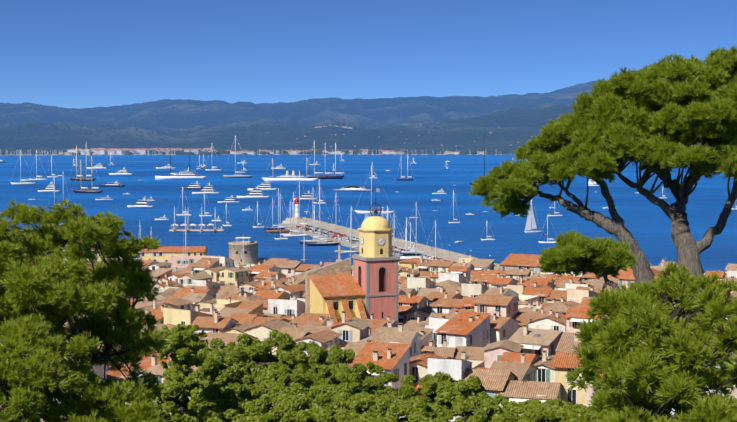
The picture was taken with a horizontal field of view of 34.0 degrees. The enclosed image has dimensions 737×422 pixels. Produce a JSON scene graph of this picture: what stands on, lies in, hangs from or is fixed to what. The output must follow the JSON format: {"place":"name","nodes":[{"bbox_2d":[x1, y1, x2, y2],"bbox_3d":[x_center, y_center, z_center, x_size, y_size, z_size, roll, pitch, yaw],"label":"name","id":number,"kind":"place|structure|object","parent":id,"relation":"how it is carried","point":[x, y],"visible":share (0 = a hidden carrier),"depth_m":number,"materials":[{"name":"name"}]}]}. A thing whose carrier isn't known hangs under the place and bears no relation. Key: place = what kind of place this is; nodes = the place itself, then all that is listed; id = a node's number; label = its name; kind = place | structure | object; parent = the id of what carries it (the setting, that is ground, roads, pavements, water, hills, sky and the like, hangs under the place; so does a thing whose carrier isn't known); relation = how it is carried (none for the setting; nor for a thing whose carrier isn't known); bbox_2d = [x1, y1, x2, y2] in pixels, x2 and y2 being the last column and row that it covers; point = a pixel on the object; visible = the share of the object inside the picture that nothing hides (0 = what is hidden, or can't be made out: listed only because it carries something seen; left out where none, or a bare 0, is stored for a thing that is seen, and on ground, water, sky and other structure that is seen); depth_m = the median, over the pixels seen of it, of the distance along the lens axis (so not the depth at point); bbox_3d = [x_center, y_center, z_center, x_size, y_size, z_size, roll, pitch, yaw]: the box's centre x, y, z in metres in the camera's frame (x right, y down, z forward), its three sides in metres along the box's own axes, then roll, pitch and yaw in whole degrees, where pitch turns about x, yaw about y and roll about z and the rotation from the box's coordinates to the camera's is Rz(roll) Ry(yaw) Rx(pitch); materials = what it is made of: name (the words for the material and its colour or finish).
{"place":"outdoors","nodes":[
{"label":"outdoors","id":0,"kind":"place"},
{"bbox_2d":[0,198,168,421],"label":"pine","id":1,"kind":"object","parent":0,"point":[34,348],"depth_m":23.41,"materials":[{"name":"green plant"}]},
{"bbox_2d":[0,81,688,154],"bbox_3d":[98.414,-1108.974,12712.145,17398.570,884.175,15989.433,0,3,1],"label":"mountains","id":2,"kind":"structure","parent":0,"point":[468,122],"depth_m":8264.69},
{"bbox_2d":[0,122,699,154],"bbox_3d":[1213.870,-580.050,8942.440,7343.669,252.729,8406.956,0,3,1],"label":"town","id":3,"kind":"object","parent":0,"point":[261,151],"depth_m":5275.62,"materials":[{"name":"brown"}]},
{"bbox_2d":[262,128,383,136],"bbox_3d":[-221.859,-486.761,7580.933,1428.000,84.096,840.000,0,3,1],"label":"village knoll","id":4,"kind":"structure","parent":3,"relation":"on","point":[368,132],"depth_m":7300.38,"materials":[{"name":"blue"}]},
{"bbox_2d":[0,155,736,272],"bbox_3d":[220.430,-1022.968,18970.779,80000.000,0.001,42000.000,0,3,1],"label":"sea","id":5,"kind":"structure","parent":0,"point":[647,223],"depth_m":1056.53,"materials":[{"name":"blue liquid"}]},
{"bbox_2d":[0,134,736,265],"bbox_3d":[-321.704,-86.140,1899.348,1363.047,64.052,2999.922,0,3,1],"label":"boats","id":6,"kind":"object","parent":5,"relation":"on","point":[293,177],"visible":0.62,"depth_m":1047.28,"materials":[{"name":"white"}]},
{"bbox_2d":[0,187,736,421],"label":"town","id":7,"kind":"object","parent":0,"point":[506,328],"visible":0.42,"depth_m":227.68,"materials":[{"name":"tile"}]},
{"bbox_2d":[0,0,736,108],"label":"sky","id":8,"kind":"structure","parent":0,"point":[78,54],"materials":[{"name":"blue"}]},
{"bbox_2d":[143,324,609,421],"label":"slope trees","id":9,"kind":"object","parent":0,"point":[339,385],"depth_m":73.27,"materials":[{"name":"green plant"}]},
{"bbox_2d":[537,230,638,294],"bbox_3d":[6.062,2.294,33.738,2.859,3.645,3.405,0,3,1],"label":"small tree","id":10,"kind":"object","parent":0,"point":[560,260],"depth_m":32.90,"materials":[{"name":"green plant"}]},
{"bbox_2d":[469,46,736,314],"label":"pine","id":11,"kind":"object","parent":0,"point":[590,137],"depth_m":34.96,"materials":[{"name":"green plant"}]},
{"bbox_2d":[565,258,736,421],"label":"tree","id":12,"kind":"object","parent":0,"point":[637,306],"depth_m":15.50,"materials":[{"name":"green plant"}]}
]}

